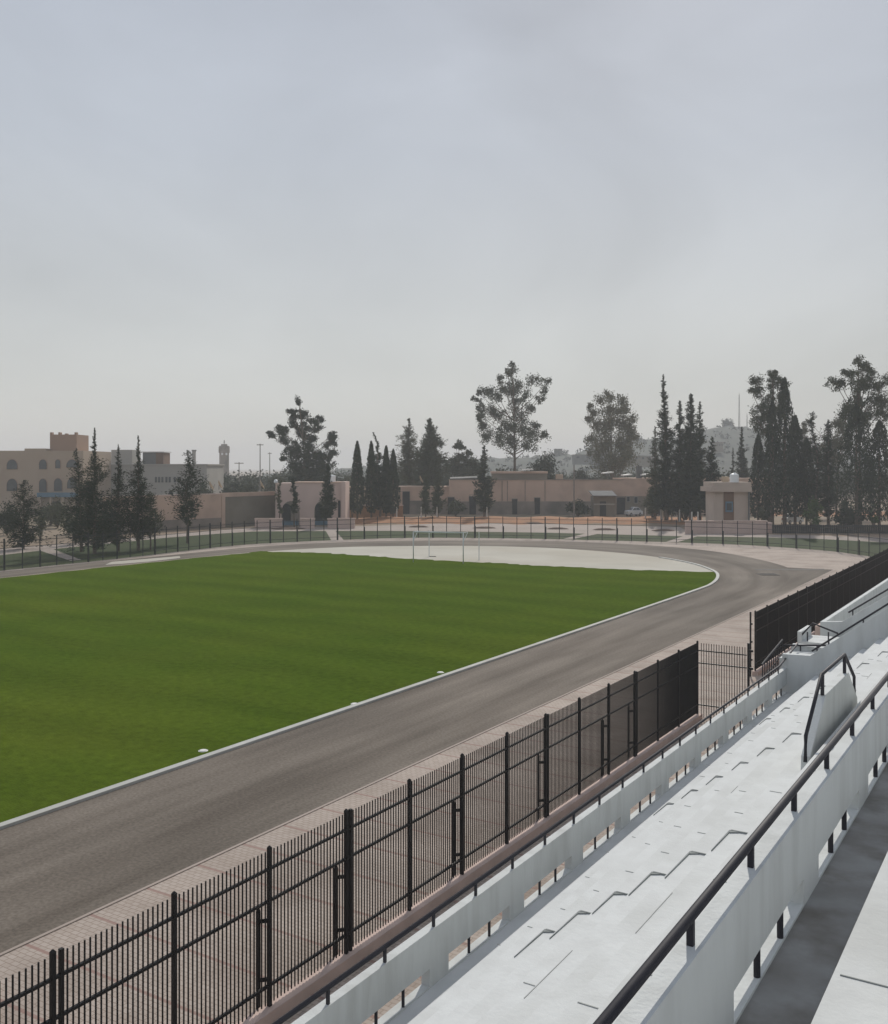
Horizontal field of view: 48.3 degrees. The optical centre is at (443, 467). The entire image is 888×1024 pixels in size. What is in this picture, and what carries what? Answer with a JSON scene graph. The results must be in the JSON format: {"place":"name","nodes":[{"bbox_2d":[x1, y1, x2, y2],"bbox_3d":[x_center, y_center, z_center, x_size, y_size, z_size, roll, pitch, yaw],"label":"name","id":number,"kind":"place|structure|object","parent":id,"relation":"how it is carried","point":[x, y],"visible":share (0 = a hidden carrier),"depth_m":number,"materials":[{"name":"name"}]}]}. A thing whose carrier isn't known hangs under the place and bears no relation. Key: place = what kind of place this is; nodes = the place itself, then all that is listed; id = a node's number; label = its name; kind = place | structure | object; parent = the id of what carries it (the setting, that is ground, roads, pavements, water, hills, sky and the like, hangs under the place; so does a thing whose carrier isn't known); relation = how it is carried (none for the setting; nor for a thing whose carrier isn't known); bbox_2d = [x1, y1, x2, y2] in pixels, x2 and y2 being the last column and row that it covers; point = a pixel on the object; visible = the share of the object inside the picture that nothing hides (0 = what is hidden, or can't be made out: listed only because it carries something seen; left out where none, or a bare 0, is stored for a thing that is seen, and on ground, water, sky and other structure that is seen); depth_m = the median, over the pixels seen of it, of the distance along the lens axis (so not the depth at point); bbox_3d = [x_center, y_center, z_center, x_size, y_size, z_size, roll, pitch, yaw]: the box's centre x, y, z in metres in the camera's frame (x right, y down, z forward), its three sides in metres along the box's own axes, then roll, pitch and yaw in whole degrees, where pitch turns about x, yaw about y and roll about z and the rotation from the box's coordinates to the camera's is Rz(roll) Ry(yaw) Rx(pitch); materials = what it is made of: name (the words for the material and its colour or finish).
{"place":"outdoors","nodes":[
{"label":"outdoors","id":0,"kind":"place"},
{"bbox_2d":[0,501,22,534],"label":"bush","id":1,"kind":"object","parent":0,"point":[3,517],"visible":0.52,"depth_m":169.15,"materials":[{"name":"green plant"}]},
{"bbox_2d":[219,440,229,474],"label":"minaret","id":2,"kind":"structure","parent":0,"point":[224,450],"depth_m":617.55,"materials":[{"name":"concrete"}]},
{"bbox_2d":[0,540,830,952],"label":"running track","id":3,"kind":"structure","parent":0,"point":[70,862],"depth_m":39.47,"materials":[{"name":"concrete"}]},
{"bbox_2d":[106,556,179,564],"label":"sand strip","id":4,"kind":"object","parent":3,"relation":"on","point":[140,560],"visible":1,"depth_m":124.07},
{"bbox_2d":[0,538,869,1023],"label":"apron pavement","id":5,"kind":"structure","parent":0,"point":[732,632],"depth_m":28.43,"materials":[{"name":"concrete"}]},
{"bbox_2d":[0,640,701,1023],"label":"steel fence","id":6,"kind":"object","parent":5,"relation":"on","point":[652,708],"visible":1,"depth_m":25.08,"materials":[{"name":"metal"}]},
{"bbox_2d":[0,557,718,829],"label":"track kerb","id":7,"kind":"structure","parent":5,"relation":"on","point":[58,806],"depth_m":43.74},
{"bbox_2d":[0,570,835,955],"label":"kerb","id":8,"kind":"structure","parent":5,"relation":"on","point":[328,804],"depth_m":32.79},
{"bbox_2d":[0,516,887,570],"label":"perimeter fence","id":9,"kind":"object","parent":5,"relation":"on","point":[609,529],"visible":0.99,"depth_m":147.59,"materials":[{"name":"metal"}]},
{"bbox_2d":[387,637,887,1023],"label":"grandstand","id":10,"kind":"object","parent":5,"relation":"on","point":[580,943],"visible":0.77,"depth_m":15.54,"materials":[{"name":"white paint"}]},
{"bbox_2d":[291,668,786,1023],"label":"parapet wall","id":11,"kind":"structure","parent":10,"relation":"attached to","point":[375,987],"depth_m":23.16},
{"bbox_2d":[272,643,797,1023],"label":"handrail","id":12,"kind":"object","parent":11,"relation":"on","point":[330,985],"visible":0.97,"depth_m":21.93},
{"bbox_2d":[614,683,887,1023],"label":"parapet wall","id":13,"kind":"structure","parent":10,"relation":"on","point":[744,924],"depth_m":9.23,"materials":[{"name":"concrete"}]},
{"bbox_2d":[593,672,887,1023],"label":"handrail","id":14,"kind":"object","parent":13,"relation":"on","point":[617,1005],"visible":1,"depth_m":8.14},
{"bbox_2d":[801,672,856,769],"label":"stair guard wall","id":15,"kind":"structure","parent":10,"relation":"on","point":[836,703],"depth_m":22.02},
{"bbox_2d":[803,653,855,761],"bbox_3d":[8.861,5.237,22.573,0.080,1.533,5.780,0,0,32],"label":"guard rail","id":16,"kind":"object","parent":15,"relation":"on","point":[820,682],"visible":0.94,"depth_m":21.46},
{"bbox_2d":[782,603,887,693],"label":"stair side wall","id":17,"kind":"structure","parent":10,"relation":"on","point":[803,669],"depth_m":45.12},
{"bbox_2d":[698,643,752,722],"bbox_3d":[12.890,9.825,45.328,2.500,3.750,0.090,0,0,32],"label":"return fence","id":18,"kind":"object","parent":5,"relation":"on","point":[748,668],"visible":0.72,"depth_m":45.40,"materials":[{"name":"black metal"}]},
{"bbox_2d":[779,625,838,693],"bbox_3d":[24.366,8.060,46.328,15.500,7.280,8.380,0,0,32],"label":"stairway","id":19,"kind":"object","parent":5,"relation":"on","point":[814,640],"visible":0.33,"depth_m":51.14,"materials":[{"name":"white paint"}]},
{"bbox_2d":[761,639,782,681],"bbox_3d":[15.714,9.503,47.335,0.090,1.995,4.012,0,0,32],"label":"stair balustrade","id":20,"kind":"object","parent":19,"relation":"attached to","point":[770,654],"visible":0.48,"depth_m":47.41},
{"bbox_2d":[752,548,887,675],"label":"steel fence","id":21,"kind":"object","parent":5,"relation":"on","point":[785,619],"visible":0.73,"depth_m":67.82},
{"bbox_2d":[815,578,887,634],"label":"parapet wall","id":22,"kind":"structure","parent":5,"relation":"on","point":[842,614],"depth_m":63.14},
{"bbox_2d":[820,589,887,636],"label":"stair side wall","id":23,"kind":"structure","parent":5,"relation":"on","point":[838,626],"depth_m":52.94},
{"bbox_2d":[0,531,887,570],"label":"lawn grass","id":24,"kind":"structure","parent":0,"point":[823,544],"depth_m":155.96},
{"bbox_2d":[37,548,80,560],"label":"side path","id":25,"kind":"structure","parent":24,"relation":"on","point":[64,555],"depth_m":134.17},
{"bbox_2d":[54,448,104,551],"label":"conifer tree","id":26,"kind":"object","parent":24,"relation":"on","point":[72,508],"visible":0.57,"depth_m":136.82,"materials":[{"name":"green plant"}]},
{"bbox_2d":[53,428,127,553],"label":"conifer tree","id":27,"kind":"object","parent":24,"relation":"on","point":[93,523],"visible":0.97,"depth_m":133.56,"materials":[{"name":"green plant"}]},
{"bbox_2d":[101,445,139,550],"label":"conifer tree","id":28,"kind":"object","parent":24,"relation":"on","point":[117,496],"visible":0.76,"depth_m":137.83,"materials":[{"name":"green plant"}]},
{"bbox_2d":[115,436,162,550],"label":"conifer tree","id":29,"kind":"object","parent":24,"relation":"on","point":[136,523],"visible":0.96,"depth_m":138.66,"materials":[{"name":"green plant"}]},
{"bbox_2d":[130,491,172,549],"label":"conifer tree","id":30,"kind":"object","parent":24,"relation":"on","point":[151,512],"visible":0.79,"depth_m":139.74,"materials":[{"name":"green plant"}]},
{"bbox_2d":[164,450,207,543],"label":"conifer tree","id":31,"kind":"object","parent":24,"relation":"on","point":[186,494],"visible":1,"depth_m":151.82,"materials":[{"name":"green plant"}]},
{"bbox_2d":[0,523,887,567],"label":"promenade path","id":32,"kind":"structure","parent":0,"point":[581,529],"depth_m":183.18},
{"bbox_2d":[0,480,55,548],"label":"conifer tree","id":33,"kind":"object","parent":32,"relation":"on","point":[19,525],"visible":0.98,"depth_m":141.68,"materials":[{"name":"green plant"}]},
{"bbox_2d":[254,518,354,528],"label":"forecourt wall","id":34,"kind":"structure","parent":32,"relation":"on","point":[344,521],"depth_m":188.87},
{"bbox_2d":[317,462,338,526],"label":"young conifer","id":35,"kind":"object","parent":32,"relation":"on","point":[327,509],"visible":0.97,"depth_m":192.64,"materials":[{"name":"green plant"}]},
{"bbox_2d":[0,469,887,570],"bbox_3d":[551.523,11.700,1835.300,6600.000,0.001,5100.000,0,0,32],"label":"ground","id":36,"kind":"structure","parent":0,"point":[55,531],"depth_m":202.55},
{"bbox_2d":[41,495,65,527],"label":"round tree","id":37,"kind":"object","parent":36,"relation":"on","point":[51,513],"visible":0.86,"depth_m":188.81,"materials":[{"name":"green plant"}]},
{"bbox_2d":[0,432,110,511],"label":"ochre building","id":38,"kind":"structure","parent":36,"relation":"on","point":[44,472],"depth_m":262.00,"materials":[{"name":"beige concrete"}]},
{"bbox_2d":[6,478,17,490],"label":"window","id":39,"kind":"structure","parent":38,"relation":"in","point":[12,483],"depth_m":261.80,"materials":[{"name":"grey glass"}]},
{"bbox_2d":[103,493,221,532],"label":"perimeter wall","id":40,"kind":"structure","parent":36,"relation":"on","point":[209,512],"depth_m":187.59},
{"bbox_2d":[111,450,224,495],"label":"pale block","id":41,"kind":"structure","parent":36,"relation":"on","point":[161,472],"depth_m":285.00,"materials":[{"name":"grey concrete"}]},
{"bbox_2d":[219,476,243,492],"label":"round tree","id":42,"kind":"object","parent":36,"relation":"on","point":[227,489],"visible":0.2,"depth_m":274.43,"materials":[{"name":"green plant"}]},
{"bbox_2d":[235,476,257,491],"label":"round tree","id":43,"kind":"object","parent":36,"relation":"on","point":[252,488],"visible":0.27,"depth_m":267.26,"materials":[{"name":"green plant"}]},
{"bbox_2d":[221,491,274,526],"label":"perimeter wall","id":44,"kind":"structure","parent":36,"relation":"on","point":[238,508],"depth_m":198.59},
{"bbox_2d":[262,472,288,491],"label":"round tree","id":45,"kind":"object","parent":36,"relation":"on","point":[270,486],"visible":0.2,"depth_m":289.38,"materials":[{"name":"green plant"}]},
{"bbox_2d":[289,478,300,526],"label":"young conifer","id":46,"kind":"object","parent":36,"relation":"on","point":[294,505],"visible":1,"depth_m":193.91,"materials":[{"name":"green plant"}]},
{"bbox_2d":[265,395,340,481],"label":"broadleaf tree","id":47,"kind":"object","parent":36,"relation":"on","point":[305,470],"visible":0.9,"depth_m":259.75,"materials":[{"name":"green plant"}]},
{"bbox_2d":[274,479,348,524],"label":"gatehouse","id":48,"kind":"object","parent":36,"relation":"on","point":[308,496],"visible":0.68,"depth_m":200.00,"materials":[{"name":"beige paint"}]},
{"bbox_2d":[281,501,299,524],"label":"doorway","id":49,"kind":"structure","parent":48,"relation":"in","point":[287,515],"depth_m":199.85,"materials":[{"name":"paint"}]},
{"bbox_2d":[314,501,327,524],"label":"doorway","id":50,"kind":"structure","parent":48,"relation":"in","point":[316,512],"depth_m":199.85,"materials":[{"name":"paint"}]},
{"bbox_2d":[349,441,365,518],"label":"cypress tree","id":51,"kind":"object","parent":36,"relation":"on","point":[357,481],"visible":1,"depth_m":221.34,"materials":[{"name":"green plant"}]},
{"bbox_2d":[0,551,715,822],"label":"pitch grass","id":52,"kind":"structure","parent":36,"relation":"on","point":[111,675],"depth_m":67.16,"materials":[{"name":"plant"}]},
{"bbox_2d":[362,441,378,517],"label":"cypress tree","id":53,"kind":"object","parent":36,"relation":"on","point":[371,469],"visible":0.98,"depth_m":223.44,"materials":[{"name":"green plant"}]},
{"bbox_2d":[349,505,402,516],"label":"brick wall","id":54,"kind":"structure","parent":36,"relation":"on","point":[364,513],"depth_m":231.00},
{"bbox_2d":[365,432,392,516],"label":"conifer tree","id":55,"kind":"object","parent":36,"relation":"on","point":[381,495],"visible":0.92,"depth_m":224.55,"materials":[{"name":"green plant"}]},
{"bbox_2d":[380,446,391,515],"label":"cypress tree","id":56,"kind":"object","parent":36,"relation":"on","point":[386,462],"visible":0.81,"depth_m":225.46,"materials":[{"name":"green plant"}]},
{"bbox_2d":[385,449,400,516],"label":"cypress tree","id":57,"kind":"object","parent":36,"relation":"on","point":[393,477],"visible":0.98,"depth_m":224.42,"materials":[{"name":"green plant"}]},
{"bbox_2d":[389,418,419,485],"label":"casuarina tree","id":58,"kind":"object","parent":36,"relation":"on","point":[407,468],"visible":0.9,"depth_m":267.44,"materials":[{"name":"green plant"}]},
{"bbox_2d":[418,474,431,516],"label":"young conifer","id":59,"kind":"object","parent":36,"relation":"on","point":[424,493],"visible":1,"depth_m":225.72,"materials":[{"name":"green plant"}]},
{"bbox_2d":[411,418,453,485],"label":"casuarina tree","id":60,"kind":"object","parent":36,"relation":"on","point":[430,461],"visible":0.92,"depth_m":260.54,"materials":[{"name":"green plant"}]},
{"bbox_2d":[427,471,446,516],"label":"young conifer","id":61,"kind":"object","parent":36,"relation":"on","point":[438,492],"visible":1,"depth_m":225.64,"materials":[{"name":"green plant"}]},
{"bbox_2d":[446,499,467,515],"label":"bush","id":62,"kind":"object","parent":36,"relation":"on","point":[455,507],"visible":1,"depth_m":234.89,"materials":[{"name":"green plant"}]},
{"bbox_2d":[443,439,479,478],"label":"gangly tree","id":63,"kind":"object","parent":36,"relation":"on","point":[467,468],"visible":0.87,"depth_m":284.11,"materials":[{"name":"green plant"}]},
{"bbox_2d":[472,445,495,516],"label":"young conifer","id":64,"kind":"object","parent":36,"relation":"on","point":[485,500],"visible":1,"depth_m":225.54,"materials":[{"name":"green plant"}]},
{"bbox_2d":[470,360,552,470],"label":"eucalyptus tree","id":65,"kind":"object","parent":36,"relation":"on","point":[513,390],"visible":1,"depth_m":298.72,"materials":[{"name":"green plant"}]},
{"bbox_2d":[526,451,558,478],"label":"round tree","id":66,"kind":"object","parent":36,"relation":"on","point":[545,465],"visible":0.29,"depth_m":278.26,"materials":[{"name":"green plant"}]},
{"bbox_2d":[224,464,887,499],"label":"woodland","id":67,"kind":"object","parent":36,"relation":"on","point":[244,479],"visible":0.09,"depth_m":363.98,"materials":[{"name":"green plant"}]},
{"bbox_2d":[565,499,590,515],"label":"bush","id":68,"kind":"object","parent":36,"relation":"on","point":[581,508],"visible":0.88,"depth_m":235.36,"materials":[{"name":"green plant"}]},
{"bbox_2d":[391,466,767,513],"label":"long building","id":69,"kind":"structure","parent":36,"relation":"on","point":[523,491],"depth_m":246.00,"materials":[{"name":"beige concrete"}]},
{"bbox_2d":[402,491,409,513],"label":"door","id":70,"kind":"structure","parent":69,"relation":"in","point":[405,494],"depth_m":247.51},
{"bbox_2d":[616,497,625,513],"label":"door","id":71,"kind":"structure","parent":69,"relation":"in","point":[620,501],"depth_m":245.64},
{"bbox_2d":[589,491,616,516],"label":"grey hut","id":72,"kind":"object","parent":36,"relation":"on","point":[603,503],"visible":0.89,"depth_m":234.00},
{"bbox_2d":[582,389,644,478],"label":"poplar tree","id":73,"kind":"object","parent":36,"relation":"on","point":[620,422],"visible":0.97,"depth_m":288.58,"materials":[{"name":"green plant"}]},
{"bbox_2d":[639,427,663,518],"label":"conifer tree","id":74,"kind":"object","parent":36,"relation":"on","point":[654,481],"visible":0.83,"depth_m":215.84,"materials":[{"name":"green plant"}]},
{"bbox_2d":[649,374,679,519],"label":"conifer tree","id":75,"kind":"object","parent":36,"relation":"on","point":[663,503],"visible":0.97,"depth_m":212.41,"materials":[{"name":"green plant"}]},
{"bbox_2d":[664,400,685,520],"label":"conifer tree","id":76,"kind":"object","parent":36,"relation":"on","point":[678,460],"visible":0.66,"depth_m":211.66,"materials":[{"name":"green plant"}]},
{"bbox_2d":[673,394,706,519],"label":"conifer tree","id":77,"kind":"object","parent":36,"relation":"on","point":[691,500],"visible":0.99,"depth_m":207.22,"materials":[{"name":"green plant"}]},
{"bbox_2d":[701,436,723,515],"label":"conifer tree","id":78,"kind":"object","parent":36,"relation":"on","point":[711,476],"visible":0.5,"depth_m":207.62,"materials":[{"name":"green plant"}]},
{"bbox_2d":[700,476,751,519],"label":"kiosk","id":79,"kind":"object","parent":36,"relation":"on","point":[726,499],"visible":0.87,"depth_m":184.00,"materials":[{"name":"beige paint"}]},
{"bbox_2d":[724,492,733,519],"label":"door","id":80,"kind":"structure","parent":79,"relation":"in","point":[728,496],"depth_m":183.89,"materials":[{"name":"brown paint"}]},
{"bbox_2d":[684,520,771,533],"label":"kiosk wall","id":81,"kind":"structure","parent":36,"relation":"on","point":[729,528],"depth_m":174.42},
{"bbox_2d":[733,427,751,477],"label":"conifer tree","id":82,"kind":"object","parent":36,"relation":"on","point":[742,463],"visible":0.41,"depth_m":261.65,"materials":[{"name":"green plant"}]},
{"bbox_2d":[748,434,769,519],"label":"cypress tree","id":83,"kind":"object","parent":36,"relation":"on","point":[757,454],"visible":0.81,"depth_m":200.47,"materials":[{"name":"green plant"}]},
{"bbox_2d":[746,369,790,521],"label":"eucalyptus tree","id":84,"kind":"object","parent":36,"relation":"on","point":[763,408],"visible":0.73,"depth_m":208.16,"materials":[{"name":"green plant"}]},
{"bbox_2d":[758,399,784,524],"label":"cypress tree","id":85,"kind":"object","parent":36,"relation":"on","point":[771,430],"visible":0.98,"depth_m":195.44,"materials":[{"name":"green plant"}]},
{"bbox_2d":[767,377,803,524],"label":"cypress tree","id":86,"kind":"object","parent":36,"relation":"on","point":[784,413],"visible":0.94,"depth_m":195.20,"materials":[{"name":"green plant"}]},
{"bbox_2d":[781,415,814,524],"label":"cypress tree","id":87,"kind":"object","parent":36,"relation":"on","point":[799,441],"visible":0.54,"depth_m":200.02,"materials":[{"name":"green plant"}]},
{"bbox_2d":[793,438,818,524],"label":"cypress tree","id":88,"kind":"object","parent":36,"relation":"on","point":[807,453],"visible":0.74,"depth_m":199.25,"materials":[{"name":"green plant"}]},
{"bbox_2d":[802,495,823,527],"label":"bush","id":89,"kind":"object","parent":36,"relation":"on","point":[812,511],"visible":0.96,"depth_m":185.49,"materials":[{"name":"green plant"}]},
{"bbox_2d":[806,411,826,524],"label":"conifer tree","id":90,"kind":"object","parent":36,"relation":"on","point":[816,486],"visible":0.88,"depth_m":197.84,"materials":[{"name":"green plant"}]},
{"bbox_2d":[815,419,840,524],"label":"conifer tree","id":91,"kind":"object","parent":36,"relation":"on","point":[825,503],"visible":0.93,"depth_m":194.72,"materials":[{"name":"green plant"}]},
{"bbox_2d":[772,525,887,533],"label":"boundary fence","id":92,"kind":"object","parent":36,"relation":"on","point":[872,528],"visible":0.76,"depth_m":173.50,"materials":[{"name":"metal"}]},
{"bbox_2d":[828,502,863,527],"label":"bush","id":93,"kind":"object","parent":36,"relation":"on","point":[843,521],"visible":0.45,"depth_m":187.46,"materials":[{"name":"green plant"}]},
{"bbox_2d":[822,354,887,524],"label":"eucalyptus tree","id":94,"kind":"object","parent":36,"relation":"on","point":[881,402],"visible":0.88,"depth_m":188.90,"materials":[{"name":"green plant"}]},
{"bbox_2d":[824,404,887,529],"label":"cypress tree","id":95,"kind":"object","parent":36,"relation":"on","point":[856,414],"visible":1,"depth_m":183.16,"materials":[{"name":"green plant"}]},
{"bbox_2d":[854,420,887,524],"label":"cypress tree","id":96,"kind":"object","parent":36,"relation":"on","point":[880,436],"visible":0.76,"depth_m":185.16,"materials":[{"name":"green plant"}]},
{"bbox_2d":[0,0,887,469],"label":"sky","id":97,"kind":"structure","parent":0,"point":[215,215],"materials":[{"name":"grey"}]},
{"bbox_2d":[228,546,712,571],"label":"sand ground","id":98,"kind":"structure","parent":0,"point":[537,556],"depth_m":129.74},
{"bbox_2d":[413,530,467,563],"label":"goal","id":99,"kind":"object","parent":98,"relation":"on","point":[429,532],"visible":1,"depth_m":121.35,"materials":[{"name":"paint"}]},
{"bbox_2d":[349,516,701,524],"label":"earth bank","id":100,"kind":"structure","parent":0,"point":[569,520],"depth_m":212.48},
{"bbox_2d":[695,401,708,519],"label":"conifer tree","id":101,"kind":"object","parent":100,"relation":"on","point":[700,428],"visible":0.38,"depth_m":211.77,"materials":[{"name":"green plant"}]},
{"bbox_2d":[263,425,887,477],"bbox_3d":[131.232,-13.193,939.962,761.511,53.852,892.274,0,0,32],"label":"hill","id":102,"kind":"structure","parent":0,"point":[734,439],"depth_m":814.68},
{"bbox_2d":[331,418,777,476],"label":"hill scrub","id":103,"kind":"object","parent":102,"relation":"on","point":[726,422],"visible":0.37,"depth_m":853.01,"materials":[{"name":"green plant"}]},
{"bbox_2d":[572,454,608,464],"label":"hillside building","id":104,"kind":"structure","parent":102,"relation":"on","point":[578,459],"depth_m":700.00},
{"bbox_2d":[627,455,652,466],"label":"hillside building","id":105,"kind":"structure","parent":102,"relation":"on","point":[642,460],"depth_m":640.00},
{"bbox_2d":[751,512,885,516],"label":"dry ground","id":106,"kind":"structure","parent":0,"point":[882,513],"depth_m":245.29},
{"bbox_2d":[800,416,854,514],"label":"broadleaf tree","id":107,"kind":"object","parent":106,"relation":"on","point":[837,424],"visible":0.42,"depth_m":239.66,"materials":[{"name":"green plant"}]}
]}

